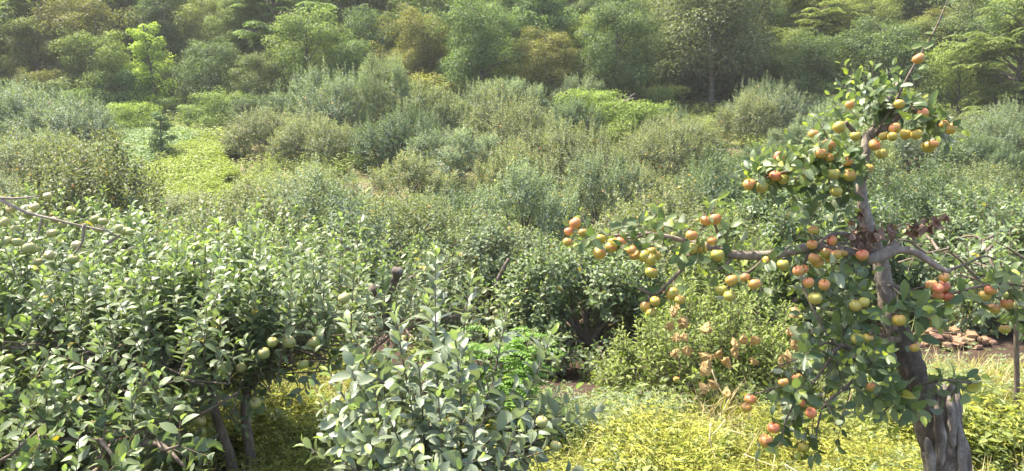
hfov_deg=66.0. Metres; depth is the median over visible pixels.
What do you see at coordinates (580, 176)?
apple tree
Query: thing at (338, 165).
orchard weeds
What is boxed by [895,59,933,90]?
shrub
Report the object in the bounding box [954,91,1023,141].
apple tree
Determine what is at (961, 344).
brick
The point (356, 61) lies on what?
forest tree
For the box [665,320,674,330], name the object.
paper bag
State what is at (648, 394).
feathery weeds
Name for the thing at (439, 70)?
forest tree
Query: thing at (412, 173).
apple tree
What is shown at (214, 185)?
yellow crop
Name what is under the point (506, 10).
forest tree
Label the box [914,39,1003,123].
forest tree
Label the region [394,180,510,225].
apple tree
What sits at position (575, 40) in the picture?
forest tree
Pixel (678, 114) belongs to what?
apple tree
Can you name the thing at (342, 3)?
forest tree
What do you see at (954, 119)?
apple tree
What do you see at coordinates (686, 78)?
shrub
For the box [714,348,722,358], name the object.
paper bag
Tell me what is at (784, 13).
forest tree
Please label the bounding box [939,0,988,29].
forest tree
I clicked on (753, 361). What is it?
paper bag
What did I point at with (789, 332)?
paper bag
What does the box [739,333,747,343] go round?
paper bag
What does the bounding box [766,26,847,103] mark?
forest tree
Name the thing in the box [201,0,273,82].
forest tree
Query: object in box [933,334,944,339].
brick
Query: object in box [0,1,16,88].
forest tree
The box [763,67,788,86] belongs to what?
shrub
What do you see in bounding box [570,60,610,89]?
shrub
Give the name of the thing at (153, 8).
forest tree
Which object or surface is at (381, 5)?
forest tree
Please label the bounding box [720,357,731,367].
paper bag
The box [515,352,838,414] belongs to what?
rim weeds
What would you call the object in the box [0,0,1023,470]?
ground
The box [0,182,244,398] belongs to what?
apple tree
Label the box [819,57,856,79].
shrub
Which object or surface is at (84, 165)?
apple tree
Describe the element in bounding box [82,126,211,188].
pale crop
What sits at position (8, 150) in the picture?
apple tree
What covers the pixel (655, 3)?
forest tree
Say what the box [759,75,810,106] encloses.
shrub
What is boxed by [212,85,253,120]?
shrub
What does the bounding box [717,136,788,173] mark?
apple tree
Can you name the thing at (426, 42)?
forest tree
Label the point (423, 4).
forest tree
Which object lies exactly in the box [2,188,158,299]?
apple tree
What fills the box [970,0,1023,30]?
forest tree
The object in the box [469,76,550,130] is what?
apple tree
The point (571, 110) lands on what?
apple tree
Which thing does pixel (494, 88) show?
apple tree
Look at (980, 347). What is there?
brick
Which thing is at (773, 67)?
shrub
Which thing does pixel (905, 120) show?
apple tree
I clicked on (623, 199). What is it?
apple tree
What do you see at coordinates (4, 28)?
forest tree
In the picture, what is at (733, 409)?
dry grass
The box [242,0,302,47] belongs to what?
forest tree
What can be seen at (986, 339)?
brick
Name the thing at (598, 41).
forest tree
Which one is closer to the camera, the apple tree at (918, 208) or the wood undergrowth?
the apple tree at (918, 208)
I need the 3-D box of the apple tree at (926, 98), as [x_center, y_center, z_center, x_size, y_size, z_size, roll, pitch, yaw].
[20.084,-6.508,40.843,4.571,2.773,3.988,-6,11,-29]
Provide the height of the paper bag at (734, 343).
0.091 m
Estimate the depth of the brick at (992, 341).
8.38 m
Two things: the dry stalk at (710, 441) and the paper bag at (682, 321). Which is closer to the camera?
the dry stalk at (710, 441)
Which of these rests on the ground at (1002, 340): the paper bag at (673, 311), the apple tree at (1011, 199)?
the apple tree at (1011, 199)
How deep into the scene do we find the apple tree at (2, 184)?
26.65 m
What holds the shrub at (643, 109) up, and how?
on the ground at (1002, 340)
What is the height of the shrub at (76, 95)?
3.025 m
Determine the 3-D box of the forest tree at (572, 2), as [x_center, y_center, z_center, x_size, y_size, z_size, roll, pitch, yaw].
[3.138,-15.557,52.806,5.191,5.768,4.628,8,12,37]
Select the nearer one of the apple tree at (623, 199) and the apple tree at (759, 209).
the apple tree at (759, 209)
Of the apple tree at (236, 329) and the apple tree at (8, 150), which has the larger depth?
the apple tree at (8, 150)
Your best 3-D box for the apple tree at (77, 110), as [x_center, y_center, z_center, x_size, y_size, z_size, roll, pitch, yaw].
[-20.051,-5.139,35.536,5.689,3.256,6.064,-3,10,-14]
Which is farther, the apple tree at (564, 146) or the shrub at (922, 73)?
the shrub at (922, 73)
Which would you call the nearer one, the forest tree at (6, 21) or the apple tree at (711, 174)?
the apple tree at (711, 174)
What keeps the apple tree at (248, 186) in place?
on the ground at (1002, 340)
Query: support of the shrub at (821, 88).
on the ground at (1002, 340)
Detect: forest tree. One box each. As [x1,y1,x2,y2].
[0,0,76,35]
[0,0,111,68]
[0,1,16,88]
[0,10,11,77]
[0,16,65,91]
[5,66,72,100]
[26,0,142,98]
[46,27,145,114]
[67,0,140,39]
[122,0,199,43]
[123,0,191,71]
[123,22,179,109]
[162,34,241,114]
[171,0,236,66]
[190,0,227,30]
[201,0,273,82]
[225,49,284,115]
[227,0,338,86]
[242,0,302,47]
[261,4,356,113]
[263,0,340,55]
[311,32,374,98]
[316,0,374,39]
[339,3,396,70]
[342,0,407,44]
[376,0,459,67]
[376,1,458,88]
[412,0,460,40]
[419,0,533,103]
[434,32,498,98]
[454,0,528,45]
[491,0,583,77]
[502,0,544,33]
[506,25,581,110]
[519,0,583,32]
[553,11,623,90]
[563,0,626,45]
[570,0,666,117]
[600,0,651,18]
[606,23,685,103]
[625,0,677,66]
[639,0,796,112]
[656,0,742,102]
[694,3,769,60]
[740,6,772,40]
[763,0,818,45]
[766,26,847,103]
[768,0,868,74]
[774,28,855,108]
[820,0,874,48]
[826,28,928,90]
[834,15,935,94]
[837,0,907,47]
[870,0,973,41]
[889,15,949,80]
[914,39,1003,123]
[919,2,980,56]
[926,0,1008,56]
[937,0,1023,122]
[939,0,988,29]
[945,0,1023,107]
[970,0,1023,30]
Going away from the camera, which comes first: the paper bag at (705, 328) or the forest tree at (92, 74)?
the paper bag at (705, 328)
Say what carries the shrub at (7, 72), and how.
on the ground at (1002, 340)
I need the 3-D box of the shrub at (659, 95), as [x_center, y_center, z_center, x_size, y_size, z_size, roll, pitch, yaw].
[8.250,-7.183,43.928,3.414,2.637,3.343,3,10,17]
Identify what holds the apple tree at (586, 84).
on the ground at (1002, 340)
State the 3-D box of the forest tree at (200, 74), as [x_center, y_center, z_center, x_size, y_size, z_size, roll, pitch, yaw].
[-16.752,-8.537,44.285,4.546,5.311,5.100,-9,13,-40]
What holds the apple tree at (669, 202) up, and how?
on the ground at (1002, 340)
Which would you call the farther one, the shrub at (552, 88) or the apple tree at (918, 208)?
the shrub at (552, 88)
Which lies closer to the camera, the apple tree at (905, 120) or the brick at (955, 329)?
the brick at (955, 329)
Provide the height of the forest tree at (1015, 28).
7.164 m
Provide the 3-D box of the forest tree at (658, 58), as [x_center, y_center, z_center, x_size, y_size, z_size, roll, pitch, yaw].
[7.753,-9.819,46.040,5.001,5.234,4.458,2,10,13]
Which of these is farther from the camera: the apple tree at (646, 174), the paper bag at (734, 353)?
the apple tree at (646, 174)
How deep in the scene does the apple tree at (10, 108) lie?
36.00 m
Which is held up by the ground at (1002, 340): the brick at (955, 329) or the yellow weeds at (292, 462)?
the yellow weeds at (292, 462)
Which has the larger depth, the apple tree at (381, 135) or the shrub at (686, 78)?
the shrub at (686, 78)
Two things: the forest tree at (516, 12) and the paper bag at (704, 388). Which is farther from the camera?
the forest tree at (516, 12)
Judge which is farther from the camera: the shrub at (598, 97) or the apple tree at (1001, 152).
the shrub at (598, 97)
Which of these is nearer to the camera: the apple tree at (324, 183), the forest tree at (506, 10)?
the apple tree at (324, 183)
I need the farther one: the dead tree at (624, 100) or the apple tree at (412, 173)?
the dead tree at (624, 100)
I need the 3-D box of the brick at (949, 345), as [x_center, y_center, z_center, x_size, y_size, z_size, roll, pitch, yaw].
[4.638,1.162,8.381,0.098,0.050,0.108,-8,7,-23]
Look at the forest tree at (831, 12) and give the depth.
47.32 m
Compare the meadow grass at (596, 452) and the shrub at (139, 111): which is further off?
the shrub at (139, 111)
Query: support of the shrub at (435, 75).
on the ground at (1002, 340)
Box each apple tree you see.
[0,69,83,145]
[0,85,131,148]
[0,119,188,239]
[0,125,95,174]
[0,166,29,196]
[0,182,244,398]
[0,187,392,470]
[0,331,191,470]
[0,360,237,470]
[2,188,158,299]
[2,193,75,259]
[4,177,50,226]
[16,180,99,205]
[32,144,130,183]
[36,192,184,232]
[45,191,160,227]
[83,188,373,319]
[143,187,237,218]
[151,173,319,296]
[156,212,376,320]
[176,153,425,307]
[188,172,339,254]
[215,100,331,154]
[224,90,304,132]
[228,216,514,377]
[235,152,368,210]
[262,104,369,163]
[269,56,383,134]
[293,243,616,470]
[320,179,453,259]
[336,175,484,290]
[342,97,457,168]
[349,49,423,132]
[359,148,469,208]
[387,76,471,138]
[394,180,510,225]
[395,196,581,358]
[398,124,505,189]
[452,76,527,137]
[454,81,557,162]
[466,131,554,206]
[468,150,588,260]
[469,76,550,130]
[484,227,671,384]
[513,108,630,189]
[534,92,612,138]
[546,71,612,118]
[547,180,805,369]
[553,145,648,241]
[562,0,1023,470]
[577,191,685,263]
[582,158,682,215]
[584,270,828,421]
[596,163,740,290]
[611,102,709,142]
[613,110,714,187]
[619,109,735,163]
[659,143,757,233]
[667,139,822,258]
[669,200,853,349]
[684,158,756,200]
[708,86,783,145]
[714,70,815,134]
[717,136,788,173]
[731,139,922,305]
[760,123,827,151]
[783,196,968,320]
[790,98,860,133]
[803,92,851,118]
[805,110,885,159]
[809,117,907,205]
[855,142,1023,261]
[860,113,970,170]
[864,103,941,142]
[889,176,1023,338]
[895,89,938,107]
[895,218,1023,412]
[902,153,1023,204]
[903,179,1006,239]
[925,130,1023,188]
[943,171,1023,210]
[945,106,972,136]
[953,106,1023,165]
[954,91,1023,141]
[977,183,1023,214]
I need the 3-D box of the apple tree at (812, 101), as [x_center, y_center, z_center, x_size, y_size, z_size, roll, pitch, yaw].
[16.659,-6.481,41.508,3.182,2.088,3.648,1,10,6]
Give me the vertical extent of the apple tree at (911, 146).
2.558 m
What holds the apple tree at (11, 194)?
on the ground at (1002, 340)
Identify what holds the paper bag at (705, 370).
hanging from the apple tree at (653, 362)
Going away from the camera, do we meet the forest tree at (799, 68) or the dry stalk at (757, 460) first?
the dry stalk at (757, 460)
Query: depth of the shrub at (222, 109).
40.05 m
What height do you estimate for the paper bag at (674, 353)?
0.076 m
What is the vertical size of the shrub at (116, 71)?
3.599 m
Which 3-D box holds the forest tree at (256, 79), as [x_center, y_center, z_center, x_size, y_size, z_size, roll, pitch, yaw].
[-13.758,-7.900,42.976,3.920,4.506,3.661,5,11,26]
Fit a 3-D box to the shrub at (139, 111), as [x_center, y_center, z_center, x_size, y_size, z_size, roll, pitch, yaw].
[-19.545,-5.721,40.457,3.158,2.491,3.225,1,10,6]
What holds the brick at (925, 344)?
on the ground at (1002, 340)
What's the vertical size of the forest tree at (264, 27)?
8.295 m
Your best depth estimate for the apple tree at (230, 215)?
10.68 m
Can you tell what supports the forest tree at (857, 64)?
on the ground at (1002, 340)
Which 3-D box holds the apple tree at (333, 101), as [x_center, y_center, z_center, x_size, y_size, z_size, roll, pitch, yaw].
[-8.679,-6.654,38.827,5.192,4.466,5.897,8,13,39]
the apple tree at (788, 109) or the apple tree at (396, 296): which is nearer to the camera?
the apple tree at (396, 296)
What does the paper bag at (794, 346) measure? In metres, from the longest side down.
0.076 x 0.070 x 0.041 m
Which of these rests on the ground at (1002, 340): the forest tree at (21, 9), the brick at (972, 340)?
the forest tree at (21, 9)
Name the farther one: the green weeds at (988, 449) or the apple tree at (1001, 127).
the apple tree at (1001, 127)
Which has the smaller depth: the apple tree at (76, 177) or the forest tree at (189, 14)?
the apple tree at (76, 177)
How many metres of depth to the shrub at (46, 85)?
42.52 m
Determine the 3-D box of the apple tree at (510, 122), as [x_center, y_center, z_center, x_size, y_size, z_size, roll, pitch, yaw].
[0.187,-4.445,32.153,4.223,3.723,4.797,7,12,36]
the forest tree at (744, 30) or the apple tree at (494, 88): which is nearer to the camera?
the apple tree at (494, 88)
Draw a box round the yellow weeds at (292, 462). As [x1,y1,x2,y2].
[27,329,1023,470]
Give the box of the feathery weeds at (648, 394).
[329,335,1023,470]
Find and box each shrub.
[0,53,46,94]
[2,74,75,117]
[30,62,89,97]
[48,86,117,122]
[86,62,147,103]
[93,64,177,109]
[104,99,163,130]
[147,60,190,98]
[152,96,202,119]
[175,102,214,126]
[188,88,263,129]
[206,58,243,93]
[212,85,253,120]
[251,82,312,113]
[363,40,433,87]
[363,86,421,118]
[395,67,466,114]
[410,39,459,92]
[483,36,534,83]
[515,76,560,105]
[553,87,630,133]
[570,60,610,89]
[594,98,679,146]
[634,83,691,114]
[653,62,701,97]
[726,50,791,93]
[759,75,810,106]
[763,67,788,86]
[805,78,848,109]
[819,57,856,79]
[836,73,879,102]
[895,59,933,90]
[902,87,944,104]
[916,44,965,100]
[929,70,1001,113]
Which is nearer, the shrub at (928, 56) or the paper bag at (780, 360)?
the paper bag at (780, 360)
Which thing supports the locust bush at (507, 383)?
on the ground at (1002, 340)
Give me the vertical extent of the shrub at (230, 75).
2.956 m
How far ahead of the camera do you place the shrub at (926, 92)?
42.59 m
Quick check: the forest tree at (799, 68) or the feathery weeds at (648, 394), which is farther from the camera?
the forest tree at (799, 68)
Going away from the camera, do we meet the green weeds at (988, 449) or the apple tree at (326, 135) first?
the green weeds at (988, 449)
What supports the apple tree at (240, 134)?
on the ground at (1002, 340)
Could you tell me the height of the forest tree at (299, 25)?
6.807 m
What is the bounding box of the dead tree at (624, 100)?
[587,90,636,112]
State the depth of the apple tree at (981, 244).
5.72 m
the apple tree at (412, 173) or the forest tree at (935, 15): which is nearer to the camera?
the apple tree at (412, 173)
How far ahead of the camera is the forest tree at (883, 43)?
43.27 m
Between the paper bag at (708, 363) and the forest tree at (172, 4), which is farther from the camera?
the forest tree at (172, 4)
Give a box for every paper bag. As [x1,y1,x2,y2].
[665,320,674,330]
[669,304,677,317]
[670,348,678,358]
[671,332,679,341]
[676,314,689,329]
[680,332,687,340]
[681,345,692,355]
[698,352,709,361]
[699,363,711,375]
[699,382,710,394]
[700,321,713,333]
[700,359,711,368]
[708,379,719,389]
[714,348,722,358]
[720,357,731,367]
[722,386,730,397]
[730,348,738,358]
[731,336,738,348]
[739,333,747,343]
[750,336,759,345]
[750,358,758,365]
[778,354,788,366]
[784,349,793,363]
[785,327,792,336]
[789,305,800,317]
[791,342,798,350]
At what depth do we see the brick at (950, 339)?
8.50 m
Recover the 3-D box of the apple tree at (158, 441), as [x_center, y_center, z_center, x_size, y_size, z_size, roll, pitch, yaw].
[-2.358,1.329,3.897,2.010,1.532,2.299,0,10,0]
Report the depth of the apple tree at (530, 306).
9.26 m
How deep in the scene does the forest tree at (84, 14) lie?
46.01 m
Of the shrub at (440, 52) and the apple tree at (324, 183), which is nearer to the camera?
the apple tree at (324, 183)
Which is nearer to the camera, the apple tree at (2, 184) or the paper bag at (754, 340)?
the paper bag at (754, 340)
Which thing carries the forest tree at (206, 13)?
on the ground at (1002, 340)
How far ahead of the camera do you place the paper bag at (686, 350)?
5.60 m
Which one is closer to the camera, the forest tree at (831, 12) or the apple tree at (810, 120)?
the apple tree at (810, 120)
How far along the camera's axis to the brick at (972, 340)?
8.36 m
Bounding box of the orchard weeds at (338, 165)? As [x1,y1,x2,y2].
[0,103,1023,383]
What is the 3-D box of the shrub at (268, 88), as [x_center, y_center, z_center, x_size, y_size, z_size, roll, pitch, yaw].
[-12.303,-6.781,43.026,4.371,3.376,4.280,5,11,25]
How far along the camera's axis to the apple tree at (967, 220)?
9.11 m
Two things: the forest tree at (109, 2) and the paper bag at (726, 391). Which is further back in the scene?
the forest tree at (109, 2)
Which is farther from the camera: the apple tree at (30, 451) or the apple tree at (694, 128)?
the apple tree at (694, 128)
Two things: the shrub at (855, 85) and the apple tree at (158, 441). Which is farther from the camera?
the shrub at (855, 85)
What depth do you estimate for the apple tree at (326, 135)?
31.83 m
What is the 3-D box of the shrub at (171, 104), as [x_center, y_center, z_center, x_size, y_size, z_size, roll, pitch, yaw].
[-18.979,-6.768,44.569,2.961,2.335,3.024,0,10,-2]
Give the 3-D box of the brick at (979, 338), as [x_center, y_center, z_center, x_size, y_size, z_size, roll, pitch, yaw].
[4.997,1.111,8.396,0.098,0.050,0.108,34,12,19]
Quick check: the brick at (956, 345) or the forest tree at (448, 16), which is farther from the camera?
the forest tree at (448, 16)
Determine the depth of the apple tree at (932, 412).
3.96 m
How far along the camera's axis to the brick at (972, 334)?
8.41 m
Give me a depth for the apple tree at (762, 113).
35.05 m
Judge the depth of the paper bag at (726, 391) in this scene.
5.93 m
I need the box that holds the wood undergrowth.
[0,0,1003,129]
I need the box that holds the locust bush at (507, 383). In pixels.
[421,324,563,423]
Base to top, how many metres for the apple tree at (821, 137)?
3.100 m
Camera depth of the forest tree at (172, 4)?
53.35 m
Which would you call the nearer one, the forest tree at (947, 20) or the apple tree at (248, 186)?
the apple tree at (248, 186)
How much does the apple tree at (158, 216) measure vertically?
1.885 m
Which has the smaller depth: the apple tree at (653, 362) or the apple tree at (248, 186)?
the apple tree at (653, 362)
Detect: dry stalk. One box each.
[709,423,716,469]
[712,370,726,400]
[744,454,775,466]
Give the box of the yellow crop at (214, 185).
[124,136,242,202]
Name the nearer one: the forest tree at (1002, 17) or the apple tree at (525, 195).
the apple tree at (525, 195)
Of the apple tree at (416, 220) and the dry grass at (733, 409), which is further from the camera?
the apple tree at (416, 220)
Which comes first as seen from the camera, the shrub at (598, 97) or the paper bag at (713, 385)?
the paper bag at (713, 385)
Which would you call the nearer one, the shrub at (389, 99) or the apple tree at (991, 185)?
the apple tree at (991, 185)
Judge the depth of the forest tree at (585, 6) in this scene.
50.05 m
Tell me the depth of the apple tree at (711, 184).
16.09 m
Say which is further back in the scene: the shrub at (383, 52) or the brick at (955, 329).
the shrub at (383, 52)
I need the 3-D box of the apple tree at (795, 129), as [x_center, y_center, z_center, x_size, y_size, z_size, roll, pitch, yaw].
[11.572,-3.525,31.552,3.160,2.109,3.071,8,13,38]
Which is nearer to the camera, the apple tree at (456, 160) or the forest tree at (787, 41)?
the apple tree at (456, 160)
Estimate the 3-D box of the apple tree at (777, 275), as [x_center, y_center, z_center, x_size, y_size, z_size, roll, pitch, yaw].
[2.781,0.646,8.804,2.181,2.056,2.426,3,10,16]
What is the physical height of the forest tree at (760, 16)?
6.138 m
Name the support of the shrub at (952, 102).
on the ground at (1002, 340)
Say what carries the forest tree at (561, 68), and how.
on the ground at (1002, 340)
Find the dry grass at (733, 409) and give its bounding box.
[8,337,1023,470]
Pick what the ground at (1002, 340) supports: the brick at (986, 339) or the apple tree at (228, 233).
the apple tree at (228, 233)
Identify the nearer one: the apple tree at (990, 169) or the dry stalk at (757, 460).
the dry stalk at (757, 460)
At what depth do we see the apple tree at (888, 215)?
11.23 m
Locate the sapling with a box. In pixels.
[146,111,177,155]
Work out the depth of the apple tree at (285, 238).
8.62 m
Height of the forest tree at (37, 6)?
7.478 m
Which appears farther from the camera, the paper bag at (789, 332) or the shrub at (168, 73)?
the shrub at (168, 73)
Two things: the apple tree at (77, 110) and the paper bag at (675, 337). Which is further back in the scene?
the apple tree at (77, 110)
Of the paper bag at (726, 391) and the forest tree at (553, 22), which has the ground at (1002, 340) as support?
the forest tree at (553, 22)
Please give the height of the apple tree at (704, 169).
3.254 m
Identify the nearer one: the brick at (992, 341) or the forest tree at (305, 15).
the brick at (992, 341)
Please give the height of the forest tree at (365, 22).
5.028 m
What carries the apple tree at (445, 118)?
on the ground at (1002, 340)
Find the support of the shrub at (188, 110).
on the ground at (1002, 340)
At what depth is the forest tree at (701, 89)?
46.47 m
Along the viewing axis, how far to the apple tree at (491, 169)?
25.92 m
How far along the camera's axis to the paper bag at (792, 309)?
5.48 m
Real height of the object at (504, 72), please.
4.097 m
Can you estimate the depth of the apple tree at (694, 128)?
32.33 m
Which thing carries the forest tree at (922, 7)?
on the ground at (1002, 340)
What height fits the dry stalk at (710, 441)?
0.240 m
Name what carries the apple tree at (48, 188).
on the ground at (1002, 340)
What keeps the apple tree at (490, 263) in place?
on the ground at (1002, 340)
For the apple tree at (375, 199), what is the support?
on the ground at (1002, 340)
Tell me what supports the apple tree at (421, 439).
on the ground at (1002, 340)
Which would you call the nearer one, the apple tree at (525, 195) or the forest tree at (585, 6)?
the apple tree at (525, 195)
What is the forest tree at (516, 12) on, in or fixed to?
on the ground at (1002, 340)
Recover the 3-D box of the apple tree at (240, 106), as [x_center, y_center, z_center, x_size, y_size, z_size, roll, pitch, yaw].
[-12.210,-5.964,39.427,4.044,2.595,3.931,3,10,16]
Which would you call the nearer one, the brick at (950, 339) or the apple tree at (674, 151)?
the brick at (950, 339)
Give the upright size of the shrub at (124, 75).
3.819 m
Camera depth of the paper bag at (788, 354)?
5.62 m
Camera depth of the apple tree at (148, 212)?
17.02 m
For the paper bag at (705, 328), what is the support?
hanging from the apple tree at (653, 362)
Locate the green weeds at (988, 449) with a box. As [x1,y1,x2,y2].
[27,334,1023,470]
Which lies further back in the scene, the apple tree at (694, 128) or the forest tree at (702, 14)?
the forest tree at (702, 14)
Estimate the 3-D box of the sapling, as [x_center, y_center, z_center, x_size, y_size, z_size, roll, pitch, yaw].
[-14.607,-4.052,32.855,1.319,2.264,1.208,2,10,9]
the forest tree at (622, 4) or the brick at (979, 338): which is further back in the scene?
the forest tree at (622, 4)
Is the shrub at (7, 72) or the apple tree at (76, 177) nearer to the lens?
the apple tree at (76, 177)
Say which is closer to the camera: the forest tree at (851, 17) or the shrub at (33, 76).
the shrub at (33, 76)
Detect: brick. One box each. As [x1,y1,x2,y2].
[920,341,930,346]
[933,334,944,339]
[942,337,952,342]
[942,342,953,347]
[949,325,959,334]
[952,338,962,347]
[953,339,964,347]
[964,338,975,344]
[965,331,978,338]
[970,345,982,349]
[976,336,984,343]
[981,336,988,343]
[988,338,998,344]
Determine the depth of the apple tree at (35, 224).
11.22 m
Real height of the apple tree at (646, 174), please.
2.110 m
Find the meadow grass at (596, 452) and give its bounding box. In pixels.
[14,349,1023,470]
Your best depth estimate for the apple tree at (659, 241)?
10.81 m
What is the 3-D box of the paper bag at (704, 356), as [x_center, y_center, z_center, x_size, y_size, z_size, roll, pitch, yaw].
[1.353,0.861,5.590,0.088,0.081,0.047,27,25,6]
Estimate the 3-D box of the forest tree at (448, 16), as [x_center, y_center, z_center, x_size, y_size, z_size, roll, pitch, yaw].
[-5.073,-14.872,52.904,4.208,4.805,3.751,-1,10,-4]
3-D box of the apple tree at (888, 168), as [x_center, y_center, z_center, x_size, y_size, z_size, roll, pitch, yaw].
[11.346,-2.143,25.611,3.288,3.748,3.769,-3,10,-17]
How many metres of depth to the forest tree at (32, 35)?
45.56 m
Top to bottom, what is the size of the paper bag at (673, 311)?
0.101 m
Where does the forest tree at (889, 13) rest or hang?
on the ground at (1002, 340)
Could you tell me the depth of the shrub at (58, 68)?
45.57 m
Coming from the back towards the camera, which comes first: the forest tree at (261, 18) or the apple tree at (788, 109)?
the forest tree at (261, 18)
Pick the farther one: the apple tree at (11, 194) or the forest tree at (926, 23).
the forest tree at (926, 23)
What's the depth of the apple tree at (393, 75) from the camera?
37.48 m
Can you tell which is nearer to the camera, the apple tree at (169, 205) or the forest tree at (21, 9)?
the apple tree at (169, 205)
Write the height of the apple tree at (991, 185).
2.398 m
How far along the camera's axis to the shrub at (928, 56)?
46.88 m
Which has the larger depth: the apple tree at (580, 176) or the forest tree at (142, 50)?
the forest tree at (142, 50)
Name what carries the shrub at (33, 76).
on the ground at (1002, 340)
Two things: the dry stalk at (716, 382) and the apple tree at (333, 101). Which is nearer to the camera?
the dry stalk at (716, 382)
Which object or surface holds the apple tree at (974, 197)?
on the ground at (1002, 340)
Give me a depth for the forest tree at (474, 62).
42.47 m
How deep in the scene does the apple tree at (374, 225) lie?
14.02 m
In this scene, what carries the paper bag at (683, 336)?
hanging from the apple tree at (653, 362)
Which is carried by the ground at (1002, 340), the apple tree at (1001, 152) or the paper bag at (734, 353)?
the apple tree at (1001, 152)
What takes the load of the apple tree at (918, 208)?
on the ground at (1002, 340)

